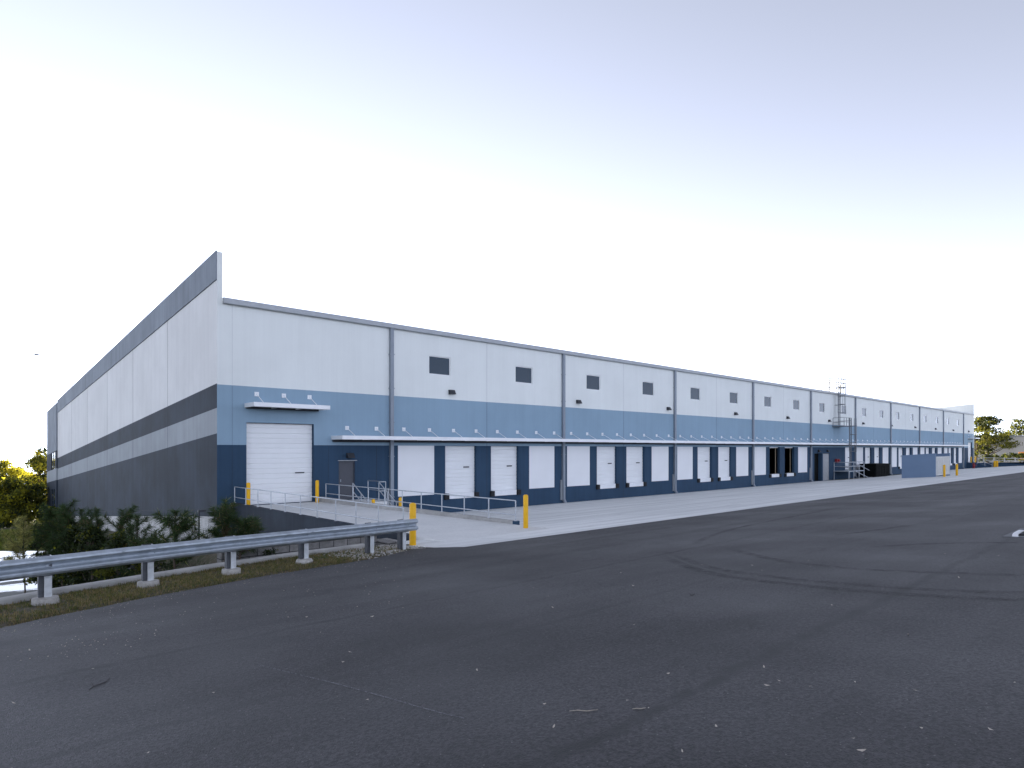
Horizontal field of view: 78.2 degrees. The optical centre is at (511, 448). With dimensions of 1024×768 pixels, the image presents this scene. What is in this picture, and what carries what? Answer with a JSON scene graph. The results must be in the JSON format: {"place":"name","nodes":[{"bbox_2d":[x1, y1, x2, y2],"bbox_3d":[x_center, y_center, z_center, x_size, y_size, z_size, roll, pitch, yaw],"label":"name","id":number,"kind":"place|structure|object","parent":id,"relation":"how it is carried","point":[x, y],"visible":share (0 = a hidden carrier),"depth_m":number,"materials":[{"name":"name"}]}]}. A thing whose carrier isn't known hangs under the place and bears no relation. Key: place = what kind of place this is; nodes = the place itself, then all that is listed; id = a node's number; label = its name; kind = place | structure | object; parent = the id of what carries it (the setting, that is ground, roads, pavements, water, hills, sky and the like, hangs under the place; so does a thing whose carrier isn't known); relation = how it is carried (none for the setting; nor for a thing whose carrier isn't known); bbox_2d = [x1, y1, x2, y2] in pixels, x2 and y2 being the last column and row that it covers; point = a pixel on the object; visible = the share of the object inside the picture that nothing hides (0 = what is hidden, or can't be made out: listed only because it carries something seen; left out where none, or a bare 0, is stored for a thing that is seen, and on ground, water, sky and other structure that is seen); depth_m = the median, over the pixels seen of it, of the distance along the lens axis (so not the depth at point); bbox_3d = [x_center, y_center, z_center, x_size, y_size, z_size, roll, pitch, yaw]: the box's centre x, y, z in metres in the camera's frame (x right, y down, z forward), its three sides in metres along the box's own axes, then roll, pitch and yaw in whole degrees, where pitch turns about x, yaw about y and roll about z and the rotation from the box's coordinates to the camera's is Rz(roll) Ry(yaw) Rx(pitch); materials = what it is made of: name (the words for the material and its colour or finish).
{"place":"outdoors","nodes":[
{"label":"outdoors","id":0,"kind":"place"},
{"bbox_2d":[0,551,159,596],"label":"pond water","id":1,"kind":"structure","parent":0,"point":[11,587],"depth_m":25.73,"materials":[{"name":"white liquid"}]},
{"bbox_2d":[0,546,406,627],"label":"verge grass","id":2,"kind":"structure","parent":0,"point":[335,560],"depth_m":11.81,"materials":[{"name":"green plant"}]},
{"bbox_2d":[4,564,402,660],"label":"gravel","id":3,"kind":"structure","parent":0,"point":[162,621],"depth_m":8.77,"materials":[{"name":"grey gravel"}]},
{"bbox_2d":[0,479,968,627],"bbox_3d":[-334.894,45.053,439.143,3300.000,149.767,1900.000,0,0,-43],"label":"ground","id":4,"kind":"structure","parent":0,"point":[199,560],"depth_m":12.28,"materials":[{"name":"green plant"}]},
{"bbox_2d":[0,480,23,511],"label":"bush","id":5,"kind":"object","parent":4,"relation":"on","point":[3,495],"visible":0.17,"depth_m":73.39,"materials":[{"name":"green plant"}]},
{"bbox_2d":[0,456,34,492],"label":"broadleaf tree","id":6,"kind":"object","parent":4,"relation":"on","point":[5,470],"visible":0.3,"depth_m":88.02,"materials":[{"name":"green plant"}]},
{"bbox_2d":[4,465,33,476],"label":"broadleaf tree","id":7,"kind":"object","parent":4,"relation":"on","point":[23,470],"visible":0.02,"depth_m":96.71,"materials":[{"name":"green plant"}]},
{"bbox_2d":[0,514,44,592],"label":"pine sapling","id":8,"kind":"object","parent":4,"relation":"on","point":[15,547],"visible":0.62,"depth_m":22.89,"materials":[{"name":"green plant"}]},
{"bbox_2d":[0,475,45,527],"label":"bush","id":9,"kind":"object","parent":4,"relation":"on","point":[7,483],"visible":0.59,"depth_m":73.19,"materials":[{"name":"green plant"}]},
{"bbox_2d":[0,482,48,526],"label":"bush","id":10,"kind":"object","parent":4,"relation":"on","point":[22,495],"visible":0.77,"depth_m":72.75,"materials":[{"name":"green plant"}]},
{"bbox_2d":[0,528,59,550],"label":"meadow grass","id":11,"kind":"structure","parent":4,"relation":"on","point":[2,542],"depth_m":43.01,"materials":[{"name":"green plant"}]},
{"bbox_2d":[20,444,46,519],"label":"broadleaf tree","id":12,"kind":"object","parent":4,"relation":"on","point":[38,462],"visible":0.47,"depth_m":85.15,"materials":[{"name":"green plant"}]},
{"bbox_2d":[33,506,56,524],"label":"bush","id":13,"kind":"object","parent":4,"relation":"on","point":[38,514],"visible":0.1,"depth_m":69.09,"materials":[{"name":"green plant"}]},
{"bbox_2d":[22,506,71,587],"bbox_3d":[-16.603,4.024,22.473,1.522,3.908,1.675,0,0,-30],"label":"shrub","id":14,"kind":"object","parent":4,"relation":"on","point":[33,546],"visible":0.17,"depth_m":22.26,"materials":[{"name":"green plant"}]},
{"bbox_2d":[29,496,89,586],"bbox_3d":[-15.742,3.701,21.975,2.437,4.214,2.166,0,0,14],"label":"pine sapling","id":15,"kind":"object","parent":4,"relation":"on","point":[46,530],"visible":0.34,"depth_m":21.68,"materials":[{"name":"green plant"}]},
{"bbox_2d":[47,524,101,586],"bbox_3d":[-14.243,3.947,20.795,1.850,3.019,2.237,0,0,-43],"label":"shrub","id":16,"kind":"object","parent":4,"relation":"on","point":[75,529],"visible":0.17,"depth_m":20.53,"materials":[{"name":"green plant"}]},
{"bbox_2d":[40,506,111,554],"bbox_3d":[-14.482,3.547,21.133,2.361,3.467,2.047,0,0,-43],"label":"pine sapling","id":17,"kind":"object","parent":4,"relation":"on","point":[57,540],"visible":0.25,"depth_m":20.95,"materials":[{"name":"green plant"}]},
{"bbox_2d":[67,525,114,584],"bbox_3d":[-12.970,3.655,19.549,1.594,2.662,1.410,0,0,-43],"label":"shrub","id":18,"kind":"object","parent":4,"relation":"on","point":[94,534],"visible":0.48,"depth_m":19.36,"materials":[{"name":"green plant"}]},
{"bbox_2d":[76,513,113,580],"bbox_3d":[-13.278,3.514,20.558,1.691,2.970,1.890,0,0,-28],"label":"pine sapling","id":19,"kind":"object","parent":4,"relation":"on","point":[97,522],"visible":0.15,"depth_m":20.40,"materials":[{"name":"green plant"}]},
{"bbox_2d":[88,541,129,580],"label":"pine sapling","id":20,"kind":"object","parent":4,"relation":"on","point":[105,568],"visible":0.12,"depth_m":18.99,"materials":[{"name":"green plant"}]},
{"bbox_2d":[98,504,138,546],"bbox_3d":[-12.593,3.344,20.629,1.970,3.305,1.953,0,0,9],"label":"pine sapling","id":21,"kind":"object","parent":4,"relation":"on","point":[119,524],"visible":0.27,"depth_m":20.27,"materials":[{"name":"green plant"}]},
{"bbox_2d":[91,528,157,580],"bbox_3d":[-11.491,3.562,18.629,1.655,2.445,1.540,0,0,-43],"label":"shrub","id":22,"kind":"object","parent":4,"relation":"on","point":[119,541],"visible":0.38,"depth_m":18.40,"materials":[{"name":"green plant"}]},
{"bbox_2d":[99,511,161,569],"bbox_3d":[-11.612,3.376,19.509,1.880,2.922,1.562,0,0,11],"label":"pine sapling","id":23,"kind":"object","parent":4,"relation":"on","point":[136,527],"visible":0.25,"depth_m":19.47,"materials":[{"name":"green plant"}]},
{"bbox_2d":[111,524,184,577],"bbox_3d":[-9.867,3.248,17.226,2.021,2.653,1.020,0,0,-43],"label":"pine sapling","id":24,"kind":"object","parent":4,"relation":"on","point":[139,539],"visible":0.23,"depth_m":17.07,"materials":[{"name":"green plant"}]},
{"bbox_2d":[131,535,170,571],"bbox_3d":[-10.377,3.697,18.363,1.457,2.362,1.351,0,0,-1],"label":"shrub","id":25,"kind":"object","parent":4,"relation":"on","point":[160,564],"visible":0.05,"depth_m":18.24,"materials":[{"name":"green plant"}]},
{"bbox_2d":[141,504,202,568],"bbox_3d":[-8.357,2.589,15.613,1.686,2.393,1.404,0,0,-11],"label":"pine sapling","id":26,"kind":"object","parent":4,"relation":"on","point":[179,529],"visible":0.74,"depth_m":15.50,"materials":[{"name":"green plant"}]},
{"bbox_2d":[0,543,364,604],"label":"header curb","id":27,"kind":"structure","parent":4,"relation":"on","point":[13,599],"depth_m":13.14,"materials":[{"name":"concrete"}]},
{"bbox_2d":[197,510,205,539],"bbox_3d":[-12.616,3.296,25.608,0.300,1.613,0.120,0,0,-43],"label":"post light","id":28,"kind":"object","parent":4,"relation":"on","point":[199,518],"visible":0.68,"depth_m":25.52,"materials":[{"name":"metal"}]},
{"bbox_2d":[0,519,417,605],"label":"guardrail","id":29,"kind":"object","parent":4,"relation":"on","point":[43,569],"visible":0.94,"depth_m":12.15,"materials":[{"name":"metal"}]},
{"bbox_2d":[194,494,265,561],"bbox_3d":[-6.768,2.172,15.573,1.825,2.168,1.530,0,0,-11],"label":"pine sapling","id":30,"kind":"object","parent":4,"relation":"on","point":[225,517],"visible":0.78,"depth_m":15.32,"materials":[{"name":"green plant"}]},
{"bbox_2d":[260,547,277,556],"bbox_3d":[-6.133,2.841,16.047,0.592,0.607,0.691,0,0,14],"label":"weed","id":31,"kind":"object","parent":4,"relation":"on","point":[270,551],"visible":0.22,"depth_m":15.98,"materials":[{"name":"green plant"}]},
{"bbox_2d":[217,536,408,562],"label":"retaining wall","id":32,"kind":"structure","parent":4,"relation":"on","point":[319,545],"depth_m":17.17,"materials":[{"name":"grey concrete"}]},
{"bbox_2d":[311,544,425,560],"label":"gravel","id":33,"kind":"structure","parent":4,"relation":"on","point":[387,548],"depth_m":16.47,"materials":[{"name":"grey gravel"}]},
{"bbox_2d":[47,250,979,542],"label":"warehouse","id":34,"kind":"structure","parent":4,"relation":"on","point":[195,390],"depth_m":41.93,"materials":[{"name":"white paint"}]},
{"bbox_2d":[51,489,54,505],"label":"window","id":35,"kind":"structure","parent":34,"relation":"in","point":[53,490],"depth_m":72.27,"materials":[{"name":"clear glass"}]},
{"bbox_2d":[51,452,54,469],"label":"window","id":36,"kind":"structure","parent":34,"relation":"in","point":[52,454],"depth_m":72.69,"materials":[{"name":"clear glass"}]},
{"bbox_2d":[339,462,352,498],"bbox_3d":[-9.296,1.800,35.288,0.870,2.090,0.100,0,0,-43],"label":"personnel door","id":37,"kind":"structure","parent":34,"relation":"in","point":[345,468],"depth_m":35.27,"materials":[{"name":"grey metal"}]},
{"bbox_2d":[429,355,449,375],"bbox_3d":[-4.583,-5.210,39.603,1.660,1.160,0.070,0,0,-43],"label":"window","id":38,"kind":"structure","parent":34,"relation":"in","point":[437,365],"depth_m":39.61,"materials":[{"name":"grey glass"}]},
{"bbox_2d":[445,446,473,492],"bbox_3d":[-3.428,1.337,40.829,2.520,3.030,0.105,0,0,-43],"label":"dock door","id":39,"kind":"structure","parent":34,"relation":"in","point":[459,460],"depth_m":40.84,"materials":[{"name":"white metal"}]},
{"bbox_2d":[491,446,515,490],"bbox_3d":[-0.620,1.337,43.404,2.520,3.030,0.105,0,0,-43],"label":"dock door","id":40,"kind":"structure","parent":34,"relation":"in","point":[503,458],"depth_m":43.42,"materials":[{"name":"white metal"}]},
{"bbox_2d":[516,366,531,383],"bbox_3d":[0.804,-5.210,44.544,1.660,1.160,0.070,0,0,-43],"label":"window","id":41,"kind":"structure","parent":34,"relation":"in","point":[523,374],"depth_m":44.55,"materials":[{"name":"grey glass"}]},
{"bbox_2d":[587,375,599,390],"bbox_3d":[6.361,-5.210,49.640,1.660,1.160,0.070,0,0,-43],"label":"window","id":42,"kind":"structure","parent":34,"relation":"in","point":[593,382],"depth_m":49.70,"materials":[{"name":"grey glass"}]},
{"bbox_2d":[597,446,614,483],"bbox_3d":[7.517,1.337,50.866,2.520,3.030,0.105,0,0,-43],"label":"dock door","id":43,"kind":"structure","parent":34,"relation":"in","point":[605,455],"depth_m":50.93,"materials":[{"name":"white metal"}]},
{"bbox_2d":[626,447,642,482],"bbox_3d":[10.325,1.337,53.441,2.520,3.030,0.105,0,0,-43],"label":"dock door","id":44,"kind":"structure","parent":34,"relation":"in","point":[634,464],"depth_m":53.51,"materials":[{"name":"white metal"}]},
{"bbox_2d":[643,381,652,395],"bbox_3d":[11.749,-5.210,54.581,1.660,1.160,0.070,0,0,-43],"label":"window","id":45,"kind":"structure","parent":34,"relation":"in","point":[647,386],"depth_m":54.62,"materials":[{"name":"grey glass"}]},
{"bbox_2d":[691,387,699,399],"bbox_3d":[17.306,-5.210,59.677,1.660,1.160,0.070,0,0,-43],"label":"window","id":46,"kind":"structure","parent":34,"relation":"in","point":[695,392],"depth_m":59.79,"materials":[{"name":"grey glass"}]},
{"bbox_2d":[698,447,709,477],"bbox_3d":[18.446,1.337,60.920,2.520,3.030,0.060,0,0,-43],"label":"dock door","id":47,"kind":"structure","parent":34,"relation":"in","point":[703,452],"depth_m":61.03,"materials":[{"name":"white metal"}]},
{"bbox_2d":[718,447,728,476],"bbox_3d":[21.269,1.337,63.478,2.520,3.030,0.105,0,0,-43],"label":"dock door","id":48,"kind":"structure","parent":34,"relation":"in","point":[723,452],"depth_m":63.55,"materials":[{"name":"white metal"}]},
{"bbox_2d":[730,392,736,403],"bbox_3d":[22.693,-5.210,64.618,1.660,1.160,0.070,0,0,-43],"label":"window","id":49,"kind":"structure","parent":34,"relation":"in","point":[733,396],"depth_m":64.68,"materials":[{"name":"grey glass"}]},
{"bbox_2d":[764,396,770,406],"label":"window","id":50,"kind":"structure","parent":34,"relation":"in","point":[767,400],"depth_m":69.78,"materials":[{"name":"grey glass"}]},
{"bbox_2d":[770,447,777,473],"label":"dock door","id":51,"kind":"structure","parent":34,"relation":"in","point":[770,447],"depth_m":71.59,"materials":[{"name":"metal"}]},
{"bbox_2d":[793,400,798,409],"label":"window","id":52,"kind":"structure","parent":34,"relation":"in","point":[795,402],"depth_m":74.77,"materials":[{"name":"grey glass"}]},
{"bbox_2d":[814,454,817,480],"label":"utility door","id":53,"kind":"structure","parent":34,"relation":"in","point":[815,455],"depth_m":79.45,"materials":[{"name":"blue metal"}]},
{"bbox_2d":[819,403,823,411],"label":"window","id":54,"kind":"structure","parent":34,"relation":"in","point":[821,405],"depth_m":79.77,"materials":[{"name":"grey glass"}]},
{"bbox_2d":[823,454,828,479],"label":"utility door","id":55,"kind":"structure","parent":34,"relation":"in","point":[825,456],"depth_m":80.68,"materials":[{"name":"white metal"}]},
{"bbox_2d":[821,378,856,470],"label":"caged ladder","id":56,"kind":"object","parent":34,"relation":"attached to","point":[839,388],"visible":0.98,"depth_m":82.07,"materials":[{"name":"metal"}]},
{"bbox_2d":[845,447,848,469],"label":"dock door","id":57,"kind":"structure","parent":34,"relation":"in","point":[846,448],"depth_m":85.79,"materials":[{"name":"white metal"}]},
{"bbox_2d":[862,408,865,415],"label":"window","id":58,"kind":"structure","parent":34,"relation":"in","point":[863,409],"depth_m":89.87,"materials":[{"name":"grey glass"}]},
{"bbox_2d":[865,447,869,463],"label":"dock door","id":59,"kind":"structure","parent":34,"relation":"in","point":[867,450],"depth_m":91.21,"materials":[{"name":"white metal"}]},
{"bbox_2d":[874,448,878,462],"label":"dock door","id":60,"kind":"structure","parent":34,"relation":"in","point":[876,450],"depth_m":93.76,"materials":[{"name":"white metal"}]},
{"bbox_2d":[899,448,901,465],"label":"dock door","id":61,"kind":"structure","parent":34,"relation":"in","point":[900,449],"depth_m":101.30,"materials":[{"name":"white metal"}]},
{"bbox_2d":[954,448,955,462],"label":"dock door","id":62,"kind":"structure","parent":34,"relation":"in","point":[954,448],"depth_m":124.04,"materials":[{"name":"white metal"}]},
{"bbox_2d":[974,430,994,461],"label":"oak tree","id":63,"kind":"object","parent":4,"relation":"on","point":[977,452],"visible":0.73,"depth_m":187.29,"materials":[{"name":"green plant"}]},
{"bbox_2d":[978,455,993,461],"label":"hedge shrub","id":64,"kind":"object","parent":4,"relation":"on","point":[990,458],"visible":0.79,"depth_m":149.79,"materials":[{"name":"green plant"}]},
{"bbox_2d":[991,454,1003,461],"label":"hedge shrub","id":65,"kind":"object","parent":4,"relation":"on","point":[996,456],"visible":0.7,"depth_m":153.26,"materials":[{"name":"green plant"}]},
{"bbox_2d":[974,415,1022,460],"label":"oak tree","id":66,"kind":"object","parent":4,"relation":"on","point":[983,425],"visible":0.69,"depth_m":193.80,"materials":[{"name":"green plant"}]},
{"bbox_2d":[974,435,1023,461],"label":"white building","id":67,"kind":"structure","parent":4,"relation":"on","point":[1020,447],"depth_m":196.53,"materials":[{"name":"metal"}]},
{"bbox_2d":[994,430,1020,435],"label":"oak tree","id":68,"kind":"object","parent":4,"relation":"on","point":[1011,433],"visible":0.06,"depth_m":203.55,"materials":[{"name":"green plant"}]},
{"bbox_2d":[1004,417,1023,434],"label":"oak tree","id":69,"kind":"object","parent":4,"relation":"on","point":[1017,426],"visible":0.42,"depth_m":329.94,"materials":[{"name":"green plant"}]},
{"bbox_2d":[0,472,1023,767],"bbox_3d":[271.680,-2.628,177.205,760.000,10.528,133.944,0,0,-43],"label":"asphalt road","id":70,"kind":"structure","parent":0,"point":[504,654],"depth_m":5.69,"materials":[{"name":"grey asphalt"}]},
{"bbox_2d":[256,664,462,717],"bbox_3d":[-1.335,1.897,5.019,2.631,0.204,0.035,0,0,39],"label":"chalk line","id":71,"kind":"object","parent":70,"relation":"on","point":[365,691],"visible":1,"depth_m":4.89,"materials":[{"name":"grey paint"}]},
{"bbox_2d":[1002,528,1023,537],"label":"storm drain","id":72,"kind":"object","parent":70,"relation":"on","point":[1019,533],"visible":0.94,"depth_m":12.57,"materials":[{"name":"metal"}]},
{"bbox_2d":[0,0,1023,500],"label":"sky","id":73,"kind":"structure","parent":0,"point":[800,193],"materials":[{"name":"white"}]},
{"bbox_2d":[406,466,1023,547],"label":"concrete apron","id":74,"kind":"object","parent":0,"point":[562,518],"visible":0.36,"depth_m":35.63,"materials":[{"name":"grey concrete"}]},
{"bbox_2d":[352,480,397,505],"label":"stairs","id":75,"kind":"structure","parent":74,"relation":"on","point":[376,501],"depth_m":34.02,"materials":[{"name":"metal"}]},
{"bbox_2d":[231,497,548,541],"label":"loading ramp","id":76,"kind":"structure","parent":74,"relation":"on","point":[433,525],"depth_m":25.19,"materials":[{"name":"concrete"}]},
{"bbox_2d":[246,483,249,504],"bbox_3d":[-12.952,2.259,30.930,0.187,1.192,0.187,0,0,-43],"label":"bollard","id":77,"kind":"object","parent":76,"relation":"on","point":[247,493],"visible":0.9,"depth_m":30.85,"materials":[{"name":"yellow metal"}]},
{"bbox_2d":[315,480,318,502],"bbox_3d":[-10.321,2.259,33.343,0.187,1.192,0.187,0,0,-43],"label":"bollard","id":78,"kind":"object","parent":76,"relation":"on","point":[316,488],"visible":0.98,"depth_m":33.28,"materials":[{"name":"yellow metal"}]},
{"bbox_2d":[234,486,403,524],"bbox_3d":[-8.522,2.249,25.360,0.120,0.811,15.220,0,0,-43],"label":"pipe railing","id":79,"kind":"object","parent":76,"relation":"on","point":[335,513],"visible":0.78,"depth_m":24.23,"materials":[{"name":"grey metal"}]},
{"bbox_2d":[325,483,516,520],"bbox_3d":[-4.906,2.222,28.134,0.120,0.756,15.020,0,0,-43],"label":"pipe railing","id":80,"kind":"object","parent":76,"relation":"on","point":[421,504],"visible":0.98,"depth_m":26.87,"materials":[{"name":"grey metal"}]},
{"bbox_2d":[409,503,415,545],"bbox_3d":[-2.777,2.120,17.616,0.187,1.216,0.187,0,0,-43],"label":"bollard","id":81,"kind":"object","parent":74,"relation":"on","point":[412,515],"visible":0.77,"depth_m":17.54,"materials":[{"name":"yellow metal"}]},
{"bbox_2d":[523,495,527,527],"bbox_3d":[0.468,2.170,21.460,0.170,1.216,0.170,0,0,-43],"label":"bollard","id":82,"kind":"object","parent":74,"relation":"on","point":[525,511],"visible":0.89,"depth_m":21.39,"materials":[{"name":"yellow metal"}]},
{"bbox_2d":[833,461,868,478],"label":"access platform","id":83,"kind":"structure","parent":74,"relation":"on","point":[853,466],"depth_m":81.88,"materials":[{"name":"grey metal"}]},
{"bbox_2d":[859,463,890,477],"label":"dumpster","id":84,"kind":"object","parent":74,"relation":"on","point":[878,469],"visible":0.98,"depth_m":86.53,"materials":[{"name":"metal"}]},
{"bbox_2d":[901,453,949,477],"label":"trash enclosure","id":85,"kind":"object","parent":74,"relation":"on","point":[921,465],"visible":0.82,"depth_m":69.25,"materials":[{"name":"paint"}]},
{"bbox_2d":[943,465,945,476],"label":"bollard","id":86,"kind":"object","parent":74,"relation":"on","point":[944,470],"visible":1,"depth_m":65.90,"materials":[{"name":"yellow metal"}]},
{"bbox_2d":[967,458,1023,467],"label":"boundary wall","id":87,"kind":"structure","parent":74,"relation":"on","point":[985,464],"depth_m":128.90,"materials":[{"name":"blue paint"}]},
{"bbox_2d":[983,457,1023,462],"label":"rail fence","id":88,"kind":"object","parent":87,"relation":"on","point":[1004,460],"visible":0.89,"depth_m":129.06,"materials":[{"name":"grey metal"}]},
{"bbox_2d":[1005,452,1019,461],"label":"hedge shrub","id":89,"kind":"object","parent":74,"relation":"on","point":[1013,455],"visible":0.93,"depth_m":149.99,"materials":[{"name":"green plant"}]},
{"bbox_2d":[1018,453,1023,460],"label":"hedge shrub","id":90,"kind":"object","parent":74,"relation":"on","point":[1021,455],"visible":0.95,"depth_m":153.63,"materials":[{"name":"green plant"}]}
]}

